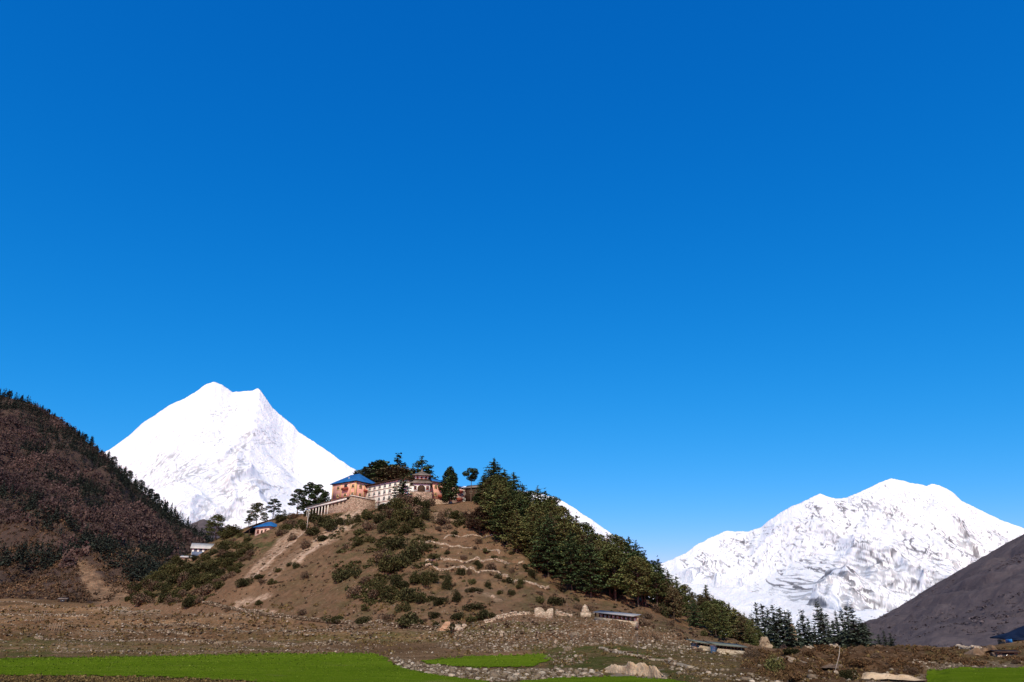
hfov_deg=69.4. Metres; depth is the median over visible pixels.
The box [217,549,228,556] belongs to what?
twiggy bush
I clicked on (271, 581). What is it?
juniper bush
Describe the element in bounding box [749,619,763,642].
pine tree
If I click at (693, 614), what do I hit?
pine tree
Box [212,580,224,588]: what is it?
juniper bush
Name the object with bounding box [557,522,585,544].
pine tree
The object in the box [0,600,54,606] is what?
dry stone wall
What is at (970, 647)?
dry stone wall
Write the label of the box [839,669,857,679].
heath bush
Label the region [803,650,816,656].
heath bush
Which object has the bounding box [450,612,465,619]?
juniper bush
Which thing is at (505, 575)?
dry stone wall
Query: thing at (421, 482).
pagoda tower
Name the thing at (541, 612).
ruined wall
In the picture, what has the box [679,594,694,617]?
pine tree
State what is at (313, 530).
juniper bush
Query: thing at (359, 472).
pine tree
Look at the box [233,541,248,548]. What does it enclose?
juniper bush
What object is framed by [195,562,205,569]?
juniper bush
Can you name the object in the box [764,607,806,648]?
spruce tree
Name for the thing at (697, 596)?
pine tree
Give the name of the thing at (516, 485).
pine tree
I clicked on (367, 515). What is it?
juniper bush
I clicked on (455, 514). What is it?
juniper bush
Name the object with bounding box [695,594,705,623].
pine tree
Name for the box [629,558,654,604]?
pine tree
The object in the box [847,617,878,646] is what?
spruce tree
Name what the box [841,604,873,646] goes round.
spruce tree
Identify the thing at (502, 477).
pine tree
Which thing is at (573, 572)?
pine tree
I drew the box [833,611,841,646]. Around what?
spruce tree
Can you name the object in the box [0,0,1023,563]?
sky
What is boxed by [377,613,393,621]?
twiggy bush
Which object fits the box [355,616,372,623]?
juniper bush
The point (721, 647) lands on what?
prayer wall shelter
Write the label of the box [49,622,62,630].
stake fence
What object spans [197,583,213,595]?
twiggy bush
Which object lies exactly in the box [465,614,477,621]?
juniper bush
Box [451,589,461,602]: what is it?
juniper bush
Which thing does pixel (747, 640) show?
pine tree
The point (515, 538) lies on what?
pine tree
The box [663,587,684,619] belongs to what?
pine tree
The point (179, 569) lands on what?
juniper bush
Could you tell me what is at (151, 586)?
twiggy bush
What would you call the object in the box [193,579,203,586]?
juniper bush
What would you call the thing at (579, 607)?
twiggy bush
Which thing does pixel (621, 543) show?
pine tree
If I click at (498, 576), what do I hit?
juniper bush
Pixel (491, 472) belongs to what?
fir tree
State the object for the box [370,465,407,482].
pine tree
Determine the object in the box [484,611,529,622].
dry stone wall
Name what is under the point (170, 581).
juniper bush
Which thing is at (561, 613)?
dry stone wall
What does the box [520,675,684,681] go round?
green field
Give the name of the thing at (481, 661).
green field
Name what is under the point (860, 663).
heath bush
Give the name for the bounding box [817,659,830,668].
heath bush
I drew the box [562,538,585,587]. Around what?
pine tree
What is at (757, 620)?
spruce tree
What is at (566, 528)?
pine tree
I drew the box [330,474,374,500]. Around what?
monastery hall
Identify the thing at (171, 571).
juniper bush
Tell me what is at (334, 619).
juniper bush
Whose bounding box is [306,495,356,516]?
gallery
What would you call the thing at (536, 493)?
pine tree
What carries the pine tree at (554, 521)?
on the hill
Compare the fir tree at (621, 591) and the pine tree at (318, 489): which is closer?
the fir tree at (621, 591)
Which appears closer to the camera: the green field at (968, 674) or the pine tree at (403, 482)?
the green field at (968, 674)
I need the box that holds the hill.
[87,501,776,650]
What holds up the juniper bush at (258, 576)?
on the hill
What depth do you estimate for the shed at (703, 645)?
99.82 m
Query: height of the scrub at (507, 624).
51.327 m
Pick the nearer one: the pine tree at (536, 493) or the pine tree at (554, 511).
the pine tree at (554, 511)
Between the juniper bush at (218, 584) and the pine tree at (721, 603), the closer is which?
the pine tree at (721, 603)
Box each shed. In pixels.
[180,555,191,561]
[686,639,713,650]
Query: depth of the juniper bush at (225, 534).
319.74 m
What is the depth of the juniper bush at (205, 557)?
288.80 m
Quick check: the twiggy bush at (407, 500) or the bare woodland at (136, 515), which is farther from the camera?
the bare woodland at (136, 515)
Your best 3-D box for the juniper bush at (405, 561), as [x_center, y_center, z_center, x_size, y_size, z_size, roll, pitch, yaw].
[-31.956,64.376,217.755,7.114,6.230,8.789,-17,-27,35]
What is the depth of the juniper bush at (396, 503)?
285.30 m
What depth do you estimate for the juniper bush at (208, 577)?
258.96 m
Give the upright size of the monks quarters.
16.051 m
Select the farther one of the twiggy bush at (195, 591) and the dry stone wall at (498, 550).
the twiggy bush at (195, 591)
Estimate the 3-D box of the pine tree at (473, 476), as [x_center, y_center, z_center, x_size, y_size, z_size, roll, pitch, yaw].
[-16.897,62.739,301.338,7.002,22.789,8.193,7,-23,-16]
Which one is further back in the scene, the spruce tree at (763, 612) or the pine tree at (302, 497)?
the pine tree at (302, 497)
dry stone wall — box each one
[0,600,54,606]
[0,613,88,616]
[34,635,349,645]
[52,648,367,653]
[81,628,188,635]
[121,622,367,634]
[202,600,438,629]
[419,540,500,552]
[425,556,524,563]
[425,563,548,588]
[443,534,492,538]
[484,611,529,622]
[555,609,572,616]
[599,647,694,667]
[805,643,838,648]
[955,644,981,649]
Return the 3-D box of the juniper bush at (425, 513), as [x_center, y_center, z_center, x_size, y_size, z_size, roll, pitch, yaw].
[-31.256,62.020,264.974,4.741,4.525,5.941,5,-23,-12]
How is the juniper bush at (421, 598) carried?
on the hill
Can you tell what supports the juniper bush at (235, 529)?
on the hill
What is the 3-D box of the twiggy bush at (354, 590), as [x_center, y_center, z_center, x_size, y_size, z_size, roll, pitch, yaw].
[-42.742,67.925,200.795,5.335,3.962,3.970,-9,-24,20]
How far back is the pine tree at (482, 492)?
292.23 m
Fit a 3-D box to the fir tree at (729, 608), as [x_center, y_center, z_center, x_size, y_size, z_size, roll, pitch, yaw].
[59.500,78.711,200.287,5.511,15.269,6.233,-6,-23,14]
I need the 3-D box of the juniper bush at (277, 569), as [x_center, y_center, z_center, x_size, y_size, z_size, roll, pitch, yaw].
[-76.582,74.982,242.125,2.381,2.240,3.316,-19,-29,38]
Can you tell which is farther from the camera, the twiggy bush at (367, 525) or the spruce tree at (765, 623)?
the twiggy bush at (367, 525)
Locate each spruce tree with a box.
[751,602,767,639]
[758,604,772,634]
[761,607,781,647]
[764,604,779,641]
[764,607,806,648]
[778,612,803,648]
[780,610,794,646]
[796,610,813,646]
[796,621,809,644]
[804,601,839,645]
[805,618,816,642]
[807,625,821,646]
[816,607,833,646]
[821,613,842,643]
[827,621,845,646]
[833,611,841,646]
[835,609,847,645]
[837,606,865,646]
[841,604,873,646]
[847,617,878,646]
[876,634,883,645]
[881,630,888,645]
[886,633,896,645]
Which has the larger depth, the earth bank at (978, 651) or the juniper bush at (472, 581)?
the juniper bush at (472, 581)
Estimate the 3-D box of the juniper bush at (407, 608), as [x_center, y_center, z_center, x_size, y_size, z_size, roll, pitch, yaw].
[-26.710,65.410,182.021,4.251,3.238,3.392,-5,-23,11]
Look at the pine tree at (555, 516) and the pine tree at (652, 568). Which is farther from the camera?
the pine tree at (555, 516)
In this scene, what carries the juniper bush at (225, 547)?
on the hill
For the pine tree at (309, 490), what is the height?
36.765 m
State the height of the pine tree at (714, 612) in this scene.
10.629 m
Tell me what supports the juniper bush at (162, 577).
on the hill
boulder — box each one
[451,624,462,632]
[490,671,498,676]
[564,646,571,650]
[569,631,579,639]
[807,674,815,678]
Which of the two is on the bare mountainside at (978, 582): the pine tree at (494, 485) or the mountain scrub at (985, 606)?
the mountain scrub at (985, 606)
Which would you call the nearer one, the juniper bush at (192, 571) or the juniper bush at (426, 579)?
the juniper bush at (426, 579)
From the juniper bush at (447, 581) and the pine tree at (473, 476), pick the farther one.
the pine tree at (473, 476)
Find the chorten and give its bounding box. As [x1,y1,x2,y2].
[580,604,590,617]
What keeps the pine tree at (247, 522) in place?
on the hill
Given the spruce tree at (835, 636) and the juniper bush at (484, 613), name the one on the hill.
the juniper bush at (484, 613)
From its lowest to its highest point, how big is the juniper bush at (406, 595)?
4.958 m
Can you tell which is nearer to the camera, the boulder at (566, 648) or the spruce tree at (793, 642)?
the boulder at (566, 648)
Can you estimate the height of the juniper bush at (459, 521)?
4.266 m
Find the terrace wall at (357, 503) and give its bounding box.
[348,495,374,510]
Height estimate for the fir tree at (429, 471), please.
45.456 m
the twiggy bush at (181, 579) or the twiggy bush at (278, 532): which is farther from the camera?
the twiggy bush at (278, 532)
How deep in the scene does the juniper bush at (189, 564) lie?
283.85 m
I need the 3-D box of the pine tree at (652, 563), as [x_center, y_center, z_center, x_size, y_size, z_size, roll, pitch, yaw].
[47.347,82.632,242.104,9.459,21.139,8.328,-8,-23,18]
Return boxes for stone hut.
[58,598,69,601]
[985,650,1020,656]
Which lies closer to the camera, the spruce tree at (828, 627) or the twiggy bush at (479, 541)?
the spruce tree at (828, 627)
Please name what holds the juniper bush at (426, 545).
on the hill
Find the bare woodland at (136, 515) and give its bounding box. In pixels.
[0,398,206,568]
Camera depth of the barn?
111.81 m
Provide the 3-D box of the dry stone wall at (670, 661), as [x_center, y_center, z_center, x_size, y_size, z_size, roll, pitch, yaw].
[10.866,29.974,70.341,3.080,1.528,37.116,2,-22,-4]
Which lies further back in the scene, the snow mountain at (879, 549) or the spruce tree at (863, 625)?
the snow mountain at (879, 549)
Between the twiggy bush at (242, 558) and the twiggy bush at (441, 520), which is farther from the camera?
the twiggy bush at (242, 558)
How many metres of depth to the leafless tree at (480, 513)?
251.45 m
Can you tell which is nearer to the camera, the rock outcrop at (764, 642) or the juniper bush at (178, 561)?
the rock outcrop at (764, 642)
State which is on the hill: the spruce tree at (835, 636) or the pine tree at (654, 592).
the pine tree at (654, 592)
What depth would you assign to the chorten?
172.16 m
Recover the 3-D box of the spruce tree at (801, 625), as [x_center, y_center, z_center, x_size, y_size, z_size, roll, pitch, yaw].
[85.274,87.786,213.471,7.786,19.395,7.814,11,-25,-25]
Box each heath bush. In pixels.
[744,663,756,667]
[750,650,759,657]
[763,654,785,671]
[782,647,799,653]
[788,671,805,680]
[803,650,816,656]
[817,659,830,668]
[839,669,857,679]
[849,657,872,667]
[870,652,882,658]
[886,656,901,665]
[904,665,918,674]
[1011,659,1020,663]
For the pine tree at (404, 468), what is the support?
on the hill
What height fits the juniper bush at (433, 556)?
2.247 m
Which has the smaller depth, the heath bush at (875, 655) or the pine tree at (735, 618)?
the heath bush at (875, 655)
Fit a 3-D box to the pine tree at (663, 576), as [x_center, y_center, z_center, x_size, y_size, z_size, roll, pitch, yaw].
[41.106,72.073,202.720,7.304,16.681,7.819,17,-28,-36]
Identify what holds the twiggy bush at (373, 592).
on the hill
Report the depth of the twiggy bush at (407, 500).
290.60 m
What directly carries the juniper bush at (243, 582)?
on the hill
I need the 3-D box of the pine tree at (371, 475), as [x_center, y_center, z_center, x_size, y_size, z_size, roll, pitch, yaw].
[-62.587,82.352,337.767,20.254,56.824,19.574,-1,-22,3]
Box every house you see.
[244,522,276,537]
[465,485,479,500]
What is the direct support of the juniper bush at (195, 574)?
on the hill
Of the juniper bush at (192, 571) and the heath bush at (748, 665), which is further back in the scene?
the juniper bush at (192, 571)
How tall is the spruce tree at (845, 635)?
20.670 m
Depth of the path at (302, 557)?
260.92 m
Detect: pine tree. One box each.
[126,470,133,477]
[148,488,154,497]
[204,514,226,540]
[244,517,252,525]
[246,502,268,524]
[265,499,282,520]
[287,489,307,511]
[296,482,319,510]
[305,484,326,509]
[317,490,330,502]
[352,467,372,476]
[361,462,388,478]
[364,459,387,480]
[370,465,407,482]
[373,460,392,477]
[384,465,417,480]
[386,475,414,499]
[438,466,459,503]
[462,468,478,501]
[470,474,508,533]
[476,484,505,523]
[477,480,488,504]
[478,480,511,534]
[479,475,504,501]
[486,487,523,545]
[489,496,517,542]
[493,475,507,486]
[500,506,530,552]
[509,490,517,508]
[510,472,529,498]
[512,494,529,536]
[513,496,530,519]
[518,483,526,494]
[518,514,534,551]
[519,501,539,535]
[523,490,535,502]
[526,503,548,523]
[526,511,565,576]
[531,486,544,502]
[532,513,564,572]
[535,501,552,515]
[540,488,550,501]
[544,496,566,519]
[546,498,561,516]
[546,514,565,535]
[548,501,562,521]
[548,514,576,574]
[549,529,588,590]
[551,523,575,545]
[557,506,573,520]
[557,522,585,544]
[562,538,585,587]
[567,533,613,597]
[572,512,580,527]
[575,535,600,586]
[575,546,599,591]
[576,531,597,578]
[579,522,594,535]
[588,532,602,541]
[591,539,602,579]
[593,547,623,597]
[594,541,617,590]
[598,544,634,601]
[605,561,625,597]
[607,534,627,552]
[612,539,630,551]
[622,556,651,606]
[625,551,649,564]
[625,554,650,602]
[627,540,646,559]
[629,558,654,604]
[633,562,654,606]
[645,572,666,605]
[647,560,663,571]
[649,555,672,601]
[650,572,670,605]
[655,581,677,607]
[658,569,681,599]
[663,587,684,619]
[672,574,685,602]
[679,584,696,608]
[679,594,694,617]
[684,600,703,628]
[685,598,703,624]
[694,594,704,607]
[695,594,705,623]
[697,593,714,623]
[699,601,712,631]
[705,608,721,636]
[708,604,725,620]
[710,614,723,635]
[711,606,736,639]
[714,599,729,624]
[725,609,744,636]
[728,607,746,640]
[730,611,755,642]
[744,623,758,644]
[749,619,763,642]
[751,632,758,645]
[756,630,764,644]
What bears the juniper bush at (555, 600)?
on the hill
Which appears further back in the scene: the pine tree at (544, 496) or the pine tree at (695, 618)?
the pine tree at (544, 496)
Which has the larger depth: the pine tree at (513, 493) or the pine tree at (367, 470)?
the pine tree at (367, 470)
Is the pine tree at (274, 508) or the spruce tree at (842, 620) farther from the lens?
the pine tree at (274, 508)
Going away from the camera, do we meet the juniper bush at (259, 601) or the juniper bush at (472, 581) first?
the juniper bush at (472, 581)
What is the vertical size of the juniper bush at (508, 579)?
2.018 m
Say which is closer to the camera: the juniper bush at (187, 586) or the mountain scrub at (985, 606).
the juniper bush at (187, 586)
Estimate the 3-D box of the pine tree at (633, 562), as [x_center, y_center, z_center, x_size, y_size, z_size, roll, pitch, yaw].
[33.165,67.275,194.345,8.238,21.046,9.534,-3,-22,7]
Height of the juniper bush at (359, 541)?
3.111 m
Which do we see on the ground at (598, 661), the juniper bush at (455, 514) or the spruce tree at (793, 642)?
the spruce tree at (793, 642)
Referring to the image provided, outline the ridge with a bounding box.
[190,519,222,539]
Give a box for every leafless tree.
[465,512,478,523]
[466,507,489,534]
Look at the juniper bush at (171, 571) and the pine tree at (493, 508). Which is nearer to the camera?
the pine tree at (493, 508)
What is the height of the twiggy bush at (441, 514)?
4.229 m
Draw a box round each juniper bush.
[127,582,141,591]
[139,578,155,588]
[143,591,158,596]
[148,571,161,579]
[153,583,171,592]
[155,573,169,580]
[156,592,169,602]
[158,562,177,571]
[166,575,175,584]
[167,564,176,574]
[167,589,179,595]
[171,554,179,561]
[173,572,184,580]
[175,565,191,575]
[176,559,188,564]
[177,560,198,569]
[180,565,200,575]
[181,581,192,590]
[181,596,198,607]
[187,572,200,578]
[188,567,202,574]
[189,555,199,559]
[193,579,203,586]
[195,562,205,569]
[200,554,209,560]
[200,571,216,582]
[203,563,217,572]
[205,568,225,575]
[206,558,220,567]
[209,548,217,554]
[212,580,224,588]
[214,539,231,547]
[218,544,231,551]
[219,529,235,538]
[220,551,234,558]
[220,557,234,567]
[224,524,242,533]
[230,552,242,557]
[232,561,243,568]
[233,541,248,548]
[234,567,240,572]
[235,578,253,587]
[236,547,248,553]
[242,535,252,542]
[242,543,253,550]
[250,573,264,578]
[255,599,263,604]
[267,578,277,584]
[273,567,281,571]
[274,513,289,521]
[278,523,292,529]
[292,562,300,568]
[295,520,309,529]
[304,526,320,535]
[306,510,316,521]
[311,514,329,526]
[313,534,330,541]
[321,615,342,623]
[322,517,338,530]
[331,569,354,582]
[334,518,346,525]
[346,516,355,525]
[348,568,361,577]
[352,537,364,545]
[353,528,366,534]
[354,513,360,521]
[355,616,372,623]
[361,509,372,518]
[364,535,374,542]
[372,511,386,522]
[373,582,388,594]
[375,502,386,510]
[376,550,402,572]
[377,520,392,532]
[381,536,407,552]
[382,592,394,599]
[387,517,399,528]
[388,497,405,509]
[389,575,409,588]
[391,503,413,522]
[391,550,412,568]
[394,600,410,612]
[397,524,415,533]
[398,611,425,627]
[400,586,422,603]
[402,541,422,560]
[407,517,425,528]
[408,571,423,584]
[410,494,423,505]
[414,499,429,509]
[415,594,428,603]
[418,508,430,519]
[418,543,430,551]
[420,567,438,585]
[427,553,441,559]
[428,611,440,618]
[432,597,448,605]
[441,569,452,589]
[445,508,462,518]
[446,621,461,632]
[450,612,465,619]
[451,516,466,526]
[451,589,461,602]
[453,565,465,575]
[462,602,485,610]
[464,586,475,592]
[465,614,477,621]
[467,579,476,584]
[475,609,495,619]
[476,562,483,568]
[484,580,490,587]
[495,573,501,578]
[502,577,514,584]
[508,589,515,595]
[528,569,538,576]
[535,595,544,602]
[547,595,565,605]
[657,601,669,617]
[701,629,707,635]
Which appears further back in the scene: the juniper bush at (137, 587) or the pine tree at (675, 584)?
the juniper bush at (137, 587)
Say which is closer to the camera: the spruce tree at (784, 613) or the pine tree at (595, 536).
the spruce tree at (784, 613)
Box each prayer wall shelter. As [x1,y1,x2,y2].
[593,610,640,628]
[705,641,746,653]
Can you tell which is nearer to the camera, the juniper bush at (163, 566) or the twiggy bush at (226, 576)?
the twiggy bush at (226, 576)
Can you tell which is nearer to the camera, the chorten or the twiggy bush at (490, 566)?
the chorten
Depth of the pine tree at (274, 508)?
325.59 m
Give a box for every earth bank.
[601,661,666,678]
[778,656,805,662]
[815,663,842,668]
[862,672,921,680]
[964,645,997,655]
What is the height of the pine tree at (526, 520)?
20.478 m
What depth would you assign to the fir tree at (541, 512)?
233.41 m
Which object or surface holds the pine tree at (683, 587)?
on the hill
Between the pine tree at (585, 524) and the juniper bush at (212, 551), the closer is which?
the pine tree at (585, 524)
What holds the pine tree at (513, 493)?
on the hill
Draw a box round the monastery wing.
[430,479,465,503]
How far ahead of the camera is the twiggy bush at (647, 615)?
179.62 m
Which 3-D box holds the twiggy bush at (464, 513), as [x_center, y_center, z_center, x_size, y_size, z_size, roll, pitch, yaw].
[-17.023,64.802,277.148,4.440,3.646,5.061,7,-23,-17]
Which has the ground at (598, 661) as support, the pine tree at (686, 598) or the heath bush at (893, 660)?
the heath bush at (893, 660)
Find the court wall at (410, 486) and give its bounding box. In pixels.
[404,482,413,498]
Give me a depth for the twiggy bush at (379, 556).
221.57 m
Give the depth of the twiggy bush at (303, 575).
229.22 m
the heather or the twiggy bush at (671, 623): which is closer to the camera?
the heather
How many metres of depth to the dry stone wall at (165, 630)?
156.69 m
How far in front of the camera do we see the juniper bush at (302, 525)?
292.16 m
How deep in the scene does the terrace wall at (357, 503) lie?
304.98 m
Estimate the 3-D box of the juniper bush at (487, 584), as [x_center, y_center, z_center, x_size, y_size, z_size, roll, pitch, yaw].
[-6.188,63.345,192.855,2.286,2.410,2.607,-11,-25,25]
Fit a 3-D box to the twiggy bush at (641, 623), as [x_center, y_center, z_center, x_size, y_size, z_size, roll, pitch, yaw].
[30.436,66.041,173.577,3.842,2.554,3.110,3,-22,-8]
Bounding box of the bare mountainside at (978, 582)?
[829,534,1023,646]
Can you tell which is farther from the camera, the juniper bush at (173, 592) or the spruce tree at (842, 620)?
the juniper bush at (173, 592)
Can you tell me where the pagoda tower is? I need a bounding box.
[410,469,432,501]
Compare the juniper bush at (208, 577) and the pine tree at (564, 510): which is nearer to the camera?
the juniper bush at (208, 577)
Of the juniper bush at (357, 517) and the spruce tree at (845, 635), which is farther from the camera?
the juniper bush at (357, 517)
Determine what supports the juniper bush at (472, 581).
on the hill
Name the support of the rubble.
on the ground at (598, 661)
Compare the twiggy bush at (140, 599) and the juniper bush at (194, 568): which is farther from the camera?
the juniper bush at (194, 568)
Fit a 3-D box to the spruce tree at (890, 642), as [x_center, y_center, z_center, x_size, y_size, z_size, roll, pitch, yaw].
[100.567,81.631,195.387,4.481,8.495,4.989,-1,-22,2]
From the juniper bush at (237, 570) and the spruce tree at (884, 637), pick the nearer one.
the spruce tree at (884, 637)
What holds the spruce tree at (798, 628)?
on the ground at (598, 661)
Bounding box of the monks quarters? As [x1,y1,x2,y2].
[365,477,413,506]
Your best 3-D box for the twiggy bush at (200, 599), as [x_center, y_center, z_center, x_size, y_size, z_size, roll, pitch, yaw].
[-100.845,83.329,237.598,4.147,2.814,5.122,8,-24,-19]
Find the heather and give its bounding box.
[740,644,1023,681]
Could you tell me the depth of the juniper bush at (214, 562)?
272.78 m
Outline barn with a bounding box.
[990,626,1023,643]
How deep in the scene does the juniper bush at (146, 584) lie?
298.80 m
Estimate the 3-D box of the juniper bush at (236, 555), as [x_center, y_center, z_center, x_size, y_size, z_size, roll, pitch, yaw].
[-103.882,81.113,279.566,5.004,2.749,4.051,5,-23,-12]
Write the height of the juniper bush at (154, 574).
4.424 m
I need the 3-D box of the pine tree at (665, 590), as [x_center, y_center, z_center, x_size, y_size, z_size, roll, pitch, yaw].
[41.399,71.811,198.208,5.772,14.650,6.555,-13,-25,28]
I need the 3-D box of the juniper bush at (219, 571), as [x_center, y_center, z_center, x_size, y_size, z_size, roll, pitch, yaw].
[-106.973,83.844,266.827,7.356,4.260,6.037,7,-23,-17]
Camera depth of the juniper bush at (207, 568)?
270.67 m
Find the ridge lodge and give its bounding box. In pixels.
[190,543,213,555]
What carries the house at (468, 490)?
on the hill
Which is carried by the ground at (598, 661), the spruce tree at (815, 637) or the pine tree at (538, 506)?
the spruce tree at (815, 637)
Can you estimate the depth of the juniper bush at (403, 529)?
247.38 m
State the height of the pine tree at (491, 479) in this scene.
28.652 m
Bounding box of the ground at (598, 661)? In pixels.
[0,598,1023,681]
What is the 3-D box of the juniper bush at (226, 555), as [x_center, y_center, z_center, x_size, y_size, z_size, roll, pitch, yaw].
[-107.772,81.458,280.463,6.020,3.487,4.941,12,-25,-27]
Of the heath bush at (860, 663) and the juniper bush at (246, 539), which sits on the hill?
the juniper bush at (246, 539)
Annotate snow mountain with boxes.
[105,382,688,617]
[661,478,1023,641]
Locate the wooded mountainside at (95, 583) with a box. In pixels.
[0,395,205,602]
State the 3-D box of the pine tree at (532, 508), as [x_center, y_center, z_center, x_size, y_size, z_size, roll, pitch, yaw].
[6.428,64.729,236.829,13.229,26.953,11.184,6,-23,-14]
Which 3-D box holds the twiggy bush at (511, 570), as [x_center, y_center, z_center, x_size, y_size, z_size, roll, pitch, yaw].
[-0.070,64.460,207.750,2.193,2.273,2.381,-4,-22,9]
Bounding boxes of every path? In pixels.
[254,530,305,575]
[296,510,360,561]
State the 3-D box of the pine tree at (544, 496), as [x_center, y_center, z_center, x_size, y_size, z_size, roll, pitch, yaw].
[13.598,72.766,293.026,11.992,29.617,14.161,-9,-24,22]
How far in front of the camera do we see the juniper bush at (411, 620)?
171.50 m
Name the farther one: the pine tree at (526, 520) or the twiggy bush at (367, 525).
the twiggy bush at (367, 525)
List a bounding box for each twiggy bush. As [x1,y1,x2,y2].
[131,592,155,605]
[142,578,164,591]
[163,596,180,603]
[176,572,190,585]
[178,589,189,596]
[190,588,199,594]
[192,596,203,603]
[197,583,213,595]
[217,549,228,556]
[220,571,235,579]
[237,555,251,561]
[245,549,254,555]
[275,529,288,535]
[281,519,297,525]
[287,512,301,518]
[287,533,297,540]
[297,609,306,615]
[299,538,311,548]
[299,570,308,578]
[346,585,361,597]
[360,576,373,583]
[361,521,376,529]
[367,589,379,599]
[373,548,395,564]
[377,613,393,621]
[379,506,396,518]
[395,493,414,507]
[404,504,422,517]
[427,498,435,505]
[431,515,450,524]
[438,508,448,517]
[442,524,452,528]
[460,510,471,516]
[474,538,482,543]
[484,562,496,569]
[508,567,514,572]
[573,602,582,609]
[587,604,595,611]
[639,617,650,625]
[642,612,652,618]
[651,604,664,613]
[667,620,674,626]
[743,650,752,656]
[747,645,756,651]
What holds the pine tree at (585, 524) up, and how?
on the hill
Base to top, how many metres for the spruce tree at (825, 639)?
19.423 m
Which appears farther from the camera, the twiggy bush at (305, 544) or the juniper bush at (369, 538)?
the twiggy bush at (305, 544)
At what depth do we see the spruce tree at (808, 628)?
225.19 m
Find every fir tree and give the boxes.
[376,453,406,482]
[406,456,438,478]
[424,465,435,478]
[472,477,485,503]
[474,457,502,501]
[500,469,515,492]
[523,515,537,562]
[525,510,546,571]
[534,508,545,535]
[612,550,628,594]
[621,536,633,556]
[698,584,711,600]
[721,602,731,637]
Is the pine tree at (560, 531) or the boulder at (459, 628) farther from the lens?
the pine tree at (560, 531)
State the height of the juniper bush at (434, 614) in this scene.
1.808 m
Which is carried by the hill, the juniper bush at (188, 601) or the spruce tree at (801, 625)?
the juniper bush at (188, 601)
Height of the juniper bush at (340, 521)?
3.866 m
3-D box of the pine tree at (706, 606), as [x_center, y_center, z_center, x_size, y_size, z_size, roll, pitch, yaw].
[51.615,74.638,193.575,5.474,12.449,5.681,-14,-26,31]
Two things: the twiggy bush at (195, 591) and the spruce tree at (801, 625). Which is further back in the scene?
the twiggy bush at (195, 591)
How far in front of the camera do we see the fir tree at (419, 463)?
337.40 m
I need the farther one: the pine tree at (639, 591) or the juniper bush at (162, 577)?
the juniper bush at (162, 577)
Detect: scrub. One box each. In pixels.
[0,501,179,602]
[129,509,439,621]
[131,511,738,642]
[865,536,1023,646]
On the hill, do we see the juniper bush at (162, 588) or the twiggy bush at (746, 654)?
the juniper bush at (162, 588)
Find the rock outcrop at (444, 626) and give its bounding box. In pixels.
[438,621,450,630]
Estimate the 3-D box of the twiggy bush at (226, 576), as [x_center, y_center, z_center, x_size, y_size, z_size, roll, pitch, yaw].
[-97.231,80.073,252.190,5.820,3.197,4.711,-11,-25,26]
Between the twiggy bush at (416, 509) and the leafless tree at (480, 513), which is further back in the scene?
the twiggy bush at (416, 509)
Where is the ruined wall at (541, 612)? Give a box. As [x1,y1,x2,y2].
[534,607,552,618]
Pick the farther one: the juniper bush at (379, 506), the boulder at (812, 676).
the juniper bush at (379, 506)
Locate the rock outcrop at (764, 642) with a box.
[759,636,772,648]
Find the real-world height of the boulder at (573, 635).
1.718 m
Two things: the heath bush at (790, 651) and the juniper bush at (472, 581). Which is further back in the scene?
the juniper bush at (472, 581)
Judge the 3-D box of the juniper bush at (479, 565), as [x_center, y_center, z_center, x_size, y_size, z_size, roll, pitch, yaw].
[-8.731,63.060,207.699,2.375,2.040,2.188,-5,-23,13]
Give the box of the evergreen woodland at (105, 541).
[0,389,216,584]
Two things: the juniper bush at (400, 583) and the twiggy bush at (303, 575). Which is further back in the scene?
the twiggy bush at (303, 575)
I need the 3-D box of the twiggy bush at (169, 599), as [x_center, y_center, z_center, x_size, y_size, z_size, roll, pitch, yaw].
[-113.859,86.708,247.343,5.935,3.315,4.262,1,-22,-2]
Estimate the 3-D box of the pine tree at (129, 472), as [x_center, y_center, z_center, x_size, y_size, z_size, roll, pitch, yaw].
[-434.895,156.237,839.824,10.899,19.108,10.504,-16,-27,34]
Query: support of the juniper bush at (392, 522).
on the hill
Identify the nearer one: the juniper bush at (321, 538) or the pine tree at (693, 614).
the pine tree at (693, 614)
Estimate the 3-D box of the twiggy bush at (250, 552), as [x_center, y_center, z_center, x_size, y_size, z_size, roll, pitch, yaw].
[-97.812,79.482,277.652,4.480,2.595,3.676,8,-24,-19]
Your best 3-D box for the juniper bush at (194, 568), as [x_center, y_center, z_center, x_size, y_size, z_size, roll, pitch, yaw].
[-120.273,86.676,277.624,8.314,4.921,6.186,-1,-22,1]
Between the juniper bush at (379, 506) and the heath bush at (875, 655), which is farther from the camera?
the juniper bush at (379, 506)
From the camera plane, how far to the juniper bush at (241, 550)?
280.44 m
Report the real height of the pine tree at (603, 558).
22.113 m
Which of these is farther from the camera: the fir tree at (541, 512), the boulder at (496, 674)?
the fir tree at (541, 512)
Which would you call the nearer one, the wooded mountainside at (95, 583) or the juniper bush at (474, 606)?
the juniper bush at (474, 606)
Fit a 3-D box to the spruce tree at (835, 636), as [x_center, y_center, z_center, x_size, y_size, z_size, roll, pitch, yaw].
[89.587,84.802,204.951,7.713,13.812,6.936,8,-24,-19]
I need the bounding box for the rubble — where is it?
[0,519,1021,681]
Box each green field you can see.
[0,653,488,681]
[420,653,550,667]
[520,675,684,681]
[926,667,1023,681]
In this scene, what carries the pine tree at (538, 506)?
on the hill

